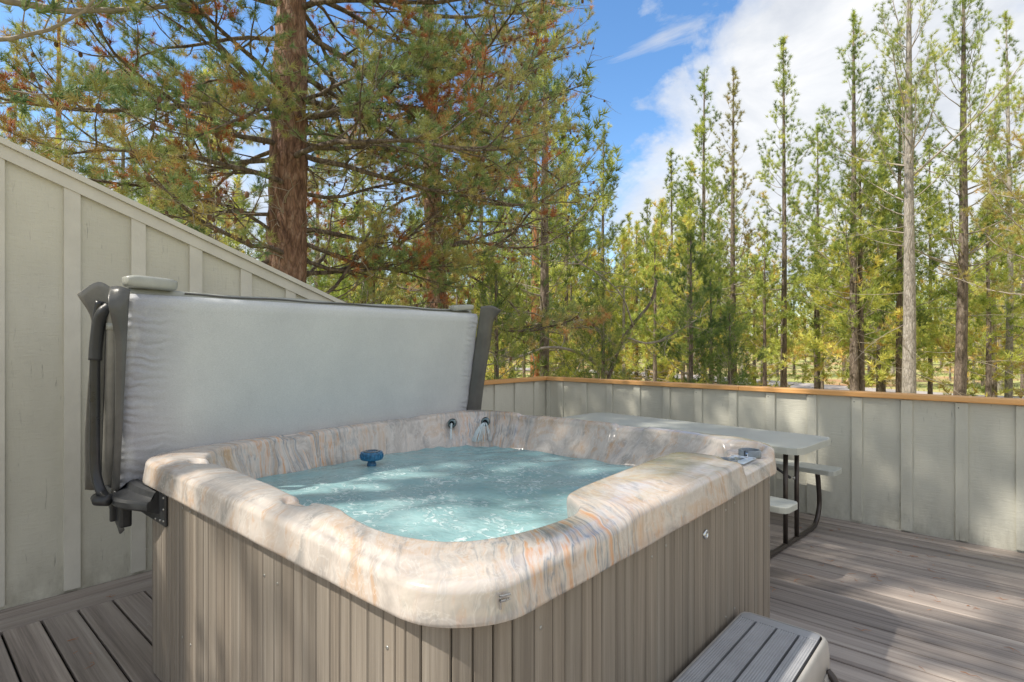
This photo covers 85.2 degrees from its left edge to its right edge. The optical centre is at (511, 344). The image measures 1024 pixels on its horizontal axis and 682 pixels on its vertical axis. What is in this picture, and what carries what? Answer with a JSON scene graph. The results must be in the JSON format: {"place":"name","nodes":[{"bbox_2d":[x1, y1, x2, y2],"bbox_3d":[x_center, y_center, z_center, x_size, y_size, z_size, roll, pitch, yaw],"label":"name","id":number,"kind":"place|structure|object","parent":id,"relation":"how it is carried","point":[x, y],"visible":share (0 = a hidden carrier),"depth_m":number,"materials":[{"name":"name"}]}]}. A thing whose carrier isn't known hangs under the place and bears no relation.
{"place":"outdoors","nodes":[
{"label":"outdoors","id":0,"kind":"place"},
{"bbox_2d":[0,0,1023,335],"label":"sky","id":1,"kind":"structure","parent":0,"point":[657,50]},
{"bbox_2d":[486,342,1021,395],"bbox_3d":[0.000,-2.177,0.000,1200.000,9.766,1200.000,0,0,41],"label":"ground","id":2,"kind":"structure","parent":0,"point":[923,383],"depth_m":45.40,"materials":[{"name":"green plant"}]},
{"bbox_2d":[0,21,37,149],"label":"pine tree","id":3,"kind":"object","parent":2,"relation":"on","point":[16,31],"visible":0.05,"depth_m":18.96,"materials":[{"name":"green plant"}]},
{"bbox_2d":[0,0,127,187],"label":"pine tree","id":4,"kind":"object","parent":2,"relation":"on","point":[57,132],"visible":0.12,"depth_m":14.92,"materials":[{"name":"green plant"}]},
{"bbox_2d":[1,606,151,681],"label":"deck underframe","id":5,"kind":"object","parent":2,"relation":"on","point":[13,664],"depth_m":2.78,"materials":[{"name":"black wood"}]},
{"bbox_2d":[0,570,151,635],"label":"deck border","id":6,"kind":"object","parent":5,"relation":"on","point":[41,610],"depth_m":3.26,"materials":[{"name":"grey wood"}]},
{"bbox_2d":[481,377,545,415],"bbox_3d":[0.029,1.198,6.517,0.165,1.605,1.300,0,0,41],"label":"fence","id":7,"kind":"object","parent":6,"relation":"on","point":[524,396],"visible":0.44,"depth_m":6.47,"materials":[{"name":"paint"}]},
{"bbox_2d":[0,511,1023,681],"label":"deck","id":8,"kind":"structure","parent":5,"relation":"on","point":[951,635],"depth_m":3.08,"materials":[{"name":"weathered wood"}]},
{"bbox_2d":[142,410,776,681],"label":"hot tub","id":9,"kind":"object","parent":8,"relation":"on","point":[652,564],"visible":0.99,"depth_m":1.83,"materials":[{"name":"plastic"}]},
{"bbox_2d":[88,300,167,527],"bbox_3d":[-1.703,0.318,2.531,0.487,1.044,0.178,0,0,14],"label":"cover lifter","id":10,"kind":"object","parent":9,"relation":"attached to","point":[126,500],"visible":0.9,"depth_m":2.54,"materials":[{"name":"black metal"}]},
{"bbox_2d":[77,275,500,533],"bbox_3d":[-1.096,0.278,3.499,0.427,1.204,2.590,0,0,41],"label":"tub cover","id":11,"kind":"object","parent":10,"relation":"on","point":[181,370],"visible":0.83,"depth_m":3.02,"materials":[{"name":"plastic"}]},
{"bbox_2d":[256,445,632,541],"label":"water","id":12,"kind":"structure","parent":9,"relation":"in","point":[457,493],"depth_m":2.71,"materials":[{"name":"teal liquid"}]},
{"bbox_2d":[360,449,383,465],"bbox_3d":[-0.815,0.687,3.237,0.134,0.146,0.133,0,0,41],"label":"chlorine floater","id":13,"kind":"object","parent":12,"relation":"in","point":[371,456],"visible":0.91,"depth_m":3.20,"materials":[{"name":"blue plastic"}]},
{"bbox_2d":[561,412,841,557],"bbox_3d":[1.448,1.106,4.806,1.540,0.786,2.330,0,0,-44],"label":"picnic table","id":14,"kind":"object","parent":8,"relation":"on","point":[786,444],"visible":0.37,"depth_m":4.43,"materials":[{"name":"grey plastic"}]},
{"bbox_2d":[672,611,838,681],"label":"step","id":15,"kind":"object","parent":8,"relation":"on","point":[744,646],"visible":1,"depth_m":2.05,"materials":[{"name":"plastic"}]},
{"bbox_2d":[537,376,1023,552],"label":"fence","id":16,"kind":"object","parent":8,"relation":"on","point":[950,467],"visible":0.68,"depth_m":4.57,"materials":[{"name":"paint"}]},
{"bbox_2d":[72,58,165,215],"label":"pine tree","id":17,"kind":"object","parent":2,"relation":"on","point":[123,162],"visible":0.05,"depth_m":17.89,"materials":[{"name":"green plant"}]},
{"bbox_2d":[0,0,248,119],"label":"pine tree","id":18,"kind":"object","parent":2,"relation":"on","point":[52,7],"visible":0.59,"depth_m":4.68,"materials":[{"name":"green plant"}]},
{"bbox_2d":[112,141,152,208],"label":"pine tree","id":19,"kind":"object","parent":2,"relation":"on","point":[131,177],"visible":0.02,"depth_m":21.53,"materials":[{"name":"green plant"}]},
{"bbox_2d":[0,136,345,609],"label":"privacy wall","id":20,"kind":"structure","parent":2,"relation":"on","point":[67,236],"depth_m":3.35,"materials":[{"name":"paint"}]},
{"bbox_2d":[149,50,265,260],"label":"pine tree","id":21,"kind":"object","parent":2,"relation":"on","point":[237,198],"visible":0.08,"depth_m":13.25,"materials":[{"name":"green plant"}]},
{"bbox_2d":[214,174,258,254],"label":"pine tree","id":22,"kind":"object","parent":2,"relation":"on","point":[237,178],"visible":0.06,"depth_m":28.77,"materials":[{"name":"green plant"}]},
{"bbox_2d":[0,0,591,366],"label":"pine tree","id":23,"kind":"object","parent":2,"relation":"on","point":[289,185],"visible":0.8,"depth_m":6.61,"materials":[{"name":"green plant"}]},
{"bbox_2d":[306,150,357,300],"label":"pine tree","id":24,"kind":"object","parent":2,"relation":"on","point":[318,256],"visible":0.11,"depth_m":19.13,"materials":[{"name":"green plant"}]},
{"bbox_2d":[310,222,356,301],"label":"pine tree","id":25,"kind":"object","parent":2,"relation":"on","point":[331,259],"visible":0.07,"depth_m":32.24,"materials":[{"name":"green plant"}]},
{"bbox_2d":[321,206,356,299],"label":"pine tree","id":26,"kind":"object","parent":2,"relation":"on","point":[336,208],"visible":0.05,"depth_m":35.82,"materials":[{"name":"green plant"}]},
{"bbox_2d":[315,155,412,305],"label":"pine tree","id":27,"kind":"object","parent":2,"relation":"on","point":[346,280],"visible":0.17,"depth_m":14.23,"materials":[{"name":"green plant"}]},
{"bbox_2d":[334,245,403,304],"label":"young pine","id":28,"kind":"object","parent":2,"relation":"on","point":[379,292],"visible":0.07,"depth_m":9.47,"materials":[{"name":"green plant"}]},
{"bbox_2d":[379,218,424,307],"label":"pine tree","id":29,"kind":"object","parent":2,"relation":"on","point":[409,275],"visible":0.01,"depth_m":25.09,"materials":[{"name":"green plant"}]},
{"bbox_2d":[193,0,619,367],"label":"pine tree","id":30,"kind":"object","parent":2,"relation":"on","point":[502,36],"visible":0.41,"depth_m":9.61,"materials":[{"name":"green plant"}]},
{"bbox_2d":[395,178,464,307],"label":"pine tree","id":31,"kind":"object","parent":2,"relation":"on","point":[418,300],"visible":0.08,"depth_m":22.16,"materials":[{"name":"green plant"}]},
{"bbox_2d":[442,162,486,300],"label":"pine tree","id":32,"kind":"object","parent":2,"relation":"on","point":[462,237],"visible":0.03,"depth_m":26.46,"materials":[{"name":"green plant"}]},
{"bbox_2d":[446,248,503,378],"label":"pine tree","id":33,"kind":"object","parent":2,"relation":"on","point":[489,366],"visible":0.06,"depth_m":20.21,"materials":[{"name":"green plant"}]},
{"bbox_2d":[451,39,529,370],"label":"pine tree","id":34,"kind":"object","parent":2,"relation":"on","point":[482,218],"visible":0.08,"depth_m":25.70,"materials":[{"name":"green plant"}]},
{"bbox_2d":[475,205,507,377],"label":"pine tree","id":35,"kind":"object","parent":2,"relation":"on","point":[490,238],"visible":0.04,"depth_m":33.43,"materials":[{"name":"green plant"}]},
{"bbox_2d":[463,245,525,379],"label":"pine tree","id":36,"kind":"object","parent":2,"relation":"on","point":[500,347],"visible":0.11,"depth_m":15.23,"materials":[{"name":"green plant"}]},
{"bbox_2d":[468,218,531,378],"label":"pine tree","id":37,"kind":"object","parent":2,"relation":"on","point":[502,250],"visible":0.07,"depth_m":21.68,"materials":[{"name":"green plant"}]},
{"bbox_2d":[457,253,564,379],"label":"young pine","id":38,"kind":"object","parent":2,"relation":"on","point":[491,279],"visible":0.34,"depth_m":8.48,"materials":[{"name":"green plant"}]},
{"bbox_2d":[497,171,557,360],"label":"pine tree","id":39,"kind":"object","parent":2,"relation":"on","point":[527,265],"visible":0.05,"depth_m":25.11,"materials":[{"name":"green plant"}]},
{"bbox_2d":[453,0,625,376],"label":"pine tree","id":40,"kind":"object","parent":2,"relation":"on","point":[544,272],"visible":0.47,"depth_m":12.81,"materials":[{"name":"green plant"}]},
{"bbox_2d":[489,93,608,376],"bbox_3d":[1.165,-3.275,19.877,4.180,12.435,5.400,0,0,19],"label":"pine tree","id":41,"kind":"object","parent":2,"relation":"on","point":[535,234],"visible":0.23,"depth_m":19.84,"materials":[{"name":"green plant"}]},
{"bbox_2d":[512,101,609,369],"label":"pine tree","id":42,"kind":"object","parent":2,"relation":"on","point":[577,212],"visible":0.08,"depth_m":27.88,"materials":[{"name":"green plant"}]},
{"bbox_2d":[516,153,619,376],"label":"pine tree","id":43,"kind":"object","parent":2,"relation":"on","point":[571,211],"visible":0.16,"depth_m":19.40,"materials":[{"name":"green plant"}]},
{"bbox_2d":[549,277,605,375],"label":"pine tree","id":44,"kind":"object","parent":2,"relation":"on","point":[556,365],"visible":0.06,"depth_m":24.77,"materials":[{"name":"green plant"}]},
{"bbox_2d":[549,234,608,377],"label":"pine tree","id":45,"kind":"object","parent":2,"relation":"on","point":[571,292],"visible":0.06,"depth_m":22.82,"materials":[{"name":"green plant"}]},
{"bbox_2d":[471,223,717,378],"bbox_3d":[1.965,-0.368,10.637,5.415,3.919,2.189,0,0,-29],"label":"crooked pine","id":46,"kind":"object","parent":2,"relation":"on","point":[673,332],"visible":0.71,"depth_m":10.50,"materials":[{"name":"green plant"}]},
{"bbox_2d":[552,275,646,379],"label":"young pine","id":47,"kind":"object","parent":2,"relation":"on","point":[613,350],"visible":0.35,"depth_m":10.43,"materials":[{"name":"green plant"}]},
{"bbox_2d":[579,235,625,378],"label":"pine tree","id":48,"kind":"object","parent":2,"relation":"on","point":[599,294],"visible":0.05,"depth_m":27.99,"materials":[{"name":"green plant"}]},
{"bbox_2d":[550,122,658,379],"bbox_3d":[4.064,-3.364,24.201,4.411,12.552,5.691,0,0,-16],"label":"pine tree","id":49,"kind":"object","parent":2,"relation":"on","point":[607,202],"visible":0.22,"depth_m":23.83,"materials":[{"name":"green plant"}]},
{"bbox_2d":[613,211,644,379],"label":"pine tree","id":50,"kind":"object","parent":2,"relation":"on","point":[628,217],"visible":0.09,"depth_m":36.12,"materials":[{"name":"green plant"}]},
{"bbox_2d":[584,221,683,381],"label":"pine tree","id":51,"kind":"object","parent":2,"relation":"on","point":[623,242],"visible":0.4,"depth_m":19.50,"materials":[{"name":"green plant"}]},
{"bbox_2d":[587,218,680,381],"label":"pine tree","id":52,"kind":"object","parent":2,"relation":"on","point":[635,350],"visible":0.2,"depth_m":21.86,"materials":[{"name":"green plant"}]},
{"bbox_2d":[616,196,680,380],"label":"pine tree","id":53,"kind":"object","parent":2,"relation":"on","point":[645,219],"visible":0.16,"depth_m":30.60,"materials":[{"name":"green plant"}]},
{"bbox_2d":[612,227,695,381],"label":"pine tree","id":54,"kind":"object","parent":2,"relation":"on","point":[628,357],"visible":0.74,"depth_m":17.48,"materials":[{"name":"green plant"}]},
{"bbox_2d":[606,197,709,380],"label":"pine tree","id":55,"kind":"object","parent":2,"relation":"on","point":[665,219],"visible":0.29,"depth_m":21.62,"materials":[{"name":"green plant"}]},
{"bbox_2d":[631,148,716,378],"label":"pine tree","id":56,"kind":"object","parent":2,"relation":"on","point":[674,214],"visible":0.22,"depth_m":26.97,"materials":[{"name":"green plant"}]},
{"bbox_2d":[645,208,725,383],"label":"pine tree","id":57,"kind":"object","parent":2,"relation":"on","point":[687,218],"visible":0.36,"depth_m":19.35,"materials":[{"name":"green plant"}]},
{"bbox_2d":[647,228,731,382],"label":"pine tree","id":58,"kind":"object","parent":2,"relation":"on","point":[700,262],"visible":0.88,"depth_m":11.95,"materials":[{"name":"green plant"}]},
{"bbox_2d":[656,160,726,342],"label":"pine tree","id":59,"kind":"object","parent":2,"relation":"on","point":[688,185],"visible":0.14,"depth_m":27.43,"materials":[{"name":"green plant"}]},
{"bbox_2d":[649,65,762,384],"bbox_3d":[7.106,-3.813,21.307,4.172,13.495,4.242,0,0,41],"label":"pine tree","id":60,"kind":"object","parent":2,"relation":"on","point":[688,192],"visible":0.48,"depth_m":20.89,"materials":[{"name":"green plant"}]},
{"bbox_2d":[684,218,729,381],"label":"pine tree","id":61,"kind":"object","parent":2,"relation":"on","point":[711,265],"visible":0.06,"depth_m":34.07,"materials":[{"name":"green plant"}]},
{"bbox_2d":[676,273,751,384],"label":"pine tree","id":62,"kind":"object","parent":2,"relation":"on","point":[714,287],"visible":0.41,"depth_m":12.94,"materials":[{"name":"green plant"}]},
{"bbox_2d":[684,302,780,386],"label":"young pine","id":63,"kind":"object","parent":2,"relation":"on","point":[728,343],"visible":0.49,"depth_m":11.88,"materials":[{"name":"green plant"}]},
{"bbox_2d":[708,218,757,383],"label":"pine tree","id":64,"kind":"object","parent":2,"relation":"on","point":[724,267],"visible":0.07,"depth_m":28.23,"materials":[{"name":"green plant"}]},
{"bbox_2d":[709,166,769,351],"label":"pine tree","id":65,"kind":"object","parent":2,"relation":"on","point":[737,231],"visible":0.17,"depth_m":31.51,"materials":[{"name":"green plant"}]},
{"bbox_2d":[699,66,781,377],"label":"pine tree","id":66,"kind":"object","parent":2,"relation":"on","point":[732,292],"visible":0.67,"depth_m":22.91,"materials":[{"name":"green plant"}]},
{"bbox_2d":[728,247,762,374],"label":"pine tree","id":67,"kind":"object","parent":2,"relation":"on","point":[741,269],"visible":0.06,"depth_m":42.01,"materials":[{"name":"green plant"}]},
{"bbox_2d":[471,272,1020,359],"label":"forest","id":68,"kind":"object","parent":2,"relation":"on","point":[937,276],"visible":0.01,"depth_m":82.63,"materials":[{"name":"green plant"}]},
{"bbox_2d":[725,234,768,371],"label":"pine tree","id":69,"kind":"object","parent":2,"relation":"on","point":[749,249],"visible":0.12,"depth_m":50.88,"materials":[{"name":"green plant"}]},
{"bbox_2d":[738,309,779,385],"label":"pine tree","id":70,"kind":"object","parent":2,"relation":"on","point":[761,364],"visible":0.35,"depth_m":27.15,"materials":[{"name":"green plant"}]},
{"bbox_2d":[726,254,794,385],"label":"pine tree","id":71,"kind":"object","parent":2,"relation":"on","point":[751,318],"visible":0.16,"depth_m":29.96,"materials":[{"name":"green plant"}]},
{"bbox_2d":[726,230,816,386],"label":"pine tree","id":72,"kind":"object","parent":2,"relation":"on","point":[773,276],"visible":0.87,"depth_m":19.49,"materials":[{"name":"green plant"}]},
{"bbox_2d":[737,293,825,386],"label":"pine tree","id":73,"kind":"object","parent":2,"relation":"on","point":[805,378],"visible":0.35,"depth_m":21.67,"materials":[{"name":"green plant"}]},
{"bbox_2d":[759,268,804,374],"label":"pine tree","id":74,"kind":"object","parent":2,"relation":"on","point":[777,291],"visible":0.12,"depth_m":43.45,"materials":[{"name":"green plant"}]},
{"bbox_2d":[730,34,844,387],"bbox_3d":[9.995,-4.110,20.235,3.058,14.127,3.477,0,0,-21],"label":"pine tree","id":75,"kind":"object","parent":2,"relation":"on","point":[785,282],"visible":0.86,"depth_m":19.94,"materials":[{"name":"green plant"}]},
{"bbox_2d":[778,286,812,375],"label":"pine tree","id":76,"kind":"object","parent":2,"relation":"on","point":[794,366],"visible":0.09,"depth_m":45.61,"materials":[{"name":"green plant"}]},
{"bbox_2d":[759,227,865,388],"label":"pine tree","id":77,"kind":"object","parent":2,"relation":"on","point":[818,336],"visible":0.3,"depth_m":23.83,"materials":[{"name":"green plant"}]},
{"bbox_2d":[790,277,846,388],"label":"pine tree","id":78,"kind":"object","parent":2,"relation":"on","point":[822,356],"visible":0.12,"depth_m":28.12,"materials":[{"name":"green plant"}]},
{"bbox_2d":[774,122,870,388],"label":"pine tree","id":79,"kind":"object","parent":2,"relation":"on","point":[816,360],"visible":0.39,"depth_m":23.93,"materials":[{"name":"green plant"}]},
{"bbox_2d":[820,249,849,382],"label":"pine tree","id":80,"kind":"object","parent":2,"relation":"on","point":[843,364],"visible":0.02,"depth_m":36.96,"materials":[{"name":"green plant"}]},
{"bbox_2d":[804,292,895,388],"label":"pine tree","id":81,"kind":"object","parent":2,"relation":"on","point":[882,368],"visible":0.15,"depth_m":24.97,"materials":[{"name":"green plant"}]},
{"bbox_2d":[787,7,917,390],"bbox_3d":[10.813,-3.992,17.960,3.739,13.908,4.223,0,0,41],"label":"pine tree","id":82,"kind":"object","parent":2,"relation":"on","point":[853,352],"visible":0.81,"depth_m":17.92,"materials":[{"name":"green plant"}]},
{"bbox_2d":[796,136,916,390],"bbox_3d":[11.330,-1.885,18.370,3.373,9.809,4.104,0,0,32],"label":"pine tree","id":83,"kind":"object","parent":2,"relation":"on","point":[863,377],"visible":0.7,"depth_m":17.93,"materials":[{"name":"green plant"}]},
{"bbox_2d":[844,249,895,386],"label":"pine tree","id":84,"kind":"object","parent":2,"relation":"on","point":[868,369],"visible":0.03,"depth_m":34.12,"materials":[{"name":"green plant"}]},
{"bbox_2d":[827,207,940,391],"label":"pine tree","id":85,"kind":"object","parent":2,"relation":"on","point":[878,367],"visible":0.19,"depth_m":23.25,"materials":[{"name":"green plant"}]},
{"bbox_2d":[839,107,932,391],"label":"pine tree","id":86,"kind":"object","parent":2,"relation":"on","point":[883,387],"visible":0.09,"depth_m":24.92,"materials":[{"name":"green plant"}]},
{"bbox_2d":[831,84,956,392],"bbox_3d":[12.862,-2.942,19.091,3.445,12.003,4.057,0,0,-44],"label":"pine tree","id":87,"kind":"object","parent":2,"relation":"on","point":[920,313],"visible":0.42,"depth_m":18.70,"materials":[{"name":"green plant"}]},
{"bbox_2d":[808,0,1023,395],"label":"pine tree","id":88,"kind":"object","parent":2,"relation":"on","point":[906,98],"visible":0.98,"depth_m":15.91,"materials":[{"name":"green plant"}]},
{"bbox_2d":[885,136,977,393],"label":"pine tree","id":89,"kind":"object","parent":2,"relation":"on","point":[930,384],"visible":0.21,"depth_m":25.83,"materials":[{"name":"green plant"}]},
{"bbox_2d":[863,0,1023,395],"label":"pine tree","id":90,"kind":"object","parent":2,"relation":"on","point":[961,354],"visible":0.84,"depth_m":16.86,"materials":[{"name":"green plant"}]},
{"bbox_2d":[933,307,976,380],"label":"pine tree","id":91,"kind":"object","parent":2,"relation":"on","point":[947,369],"visible":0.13,"depth_m":39.53,"materials":[{"name":"green plant"}]},
{"bbox_2d":[938,255,985,383],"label":"pine tree","id":92,"kind":"object","parent":2,"relation":"on","point":[953,331],"visible":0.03,"depth_m":34.40,"materials":[{"name":"green plant"}]},
{"bbox_2d":[916,195,1023,396],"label":"pine tree","id":93,"kind":"object","parent":2,"relation":"on","point":[987,303],"visible":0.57,"depth_m":17.72,"materials":[{"name":"green plant"}]},
{"bbox_2d":[916,255,1023,395],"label":"pine tree","id":94,"kind":"object","parent":2,"relation":"on","point":[919,366],"visible":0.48,"depth_m":19.69,"materials":[{"name":"green plant"}]},
{"bbox_2d":[924,10,1023,397],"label":"pine tree","id":95,"kind":"object","parent":2,"relation":"on","point":[1010,184],"visible":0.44,"depth_m":19.93,"materials":[{"name":"green plant"}]},
{"bbox_2d":[944,288,1004,390],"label":"pine tree","id":96,"kind":"object","parent":2,"relation":"on","point":[978,377],"visible":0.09,"depth_m":31.88,"materials":[{"name":"green plant"}]},
{"bbox_2d":[938,90,1023,302],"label":"pine tree","id":97,"kind":"object","parent":2,"relation":"on","point":[1019,198],"visible":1,"depth_m":12.76,"materials":[{"name":"green plant"}]},
{"bbox_2d":[941,186,1023,396],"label":"pine tree","id":98,"kind":"object","parent":2,"relation":"on","point":[994,386],"visible":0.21,"depth_m":22.52,"materials":[{"name":"green plant"}]},
{"bbox_2d":[955,258,1015,385],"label":"pine tree","id":99,"kind":"object","parent":2,"relation":"on","point":[982,383],"visible":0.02,"depth_m":35.13,"materials":[{"name":"green plant"}]},
{"bbox_2d":[968,154,1020,390],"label":"pine tree","id":100,"kind":"object","parent":2,"relation":"on","point":[999,157],"visible":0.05,"depth_m":32.09,"materials":[{"name":"green plant"}]},
{"bbox_2d":[983,205,1023,395],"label":"pine tree","id":101,"kind":"object","parent":2,"relation":"on","point":[1021,377],"visible":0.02,"depth_m":29.40,"materials":[{"name":"green plant"}]},
{"bbox_2d":[992,290,1023,397],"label":"pine tree","id":102,"kind":"object","parent":2,"relation":"on","point":[1007,351],"visible":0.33,"depth_m":20.42,"materials":[{"name":"green plant"}]},
{"bbox_2d":[499,368,1023,398],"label":"road","id":103,"kind":"structure","parent":0,"point":[811,385],"depth_m":32.62,"materials":[{"name":"asphalt"}]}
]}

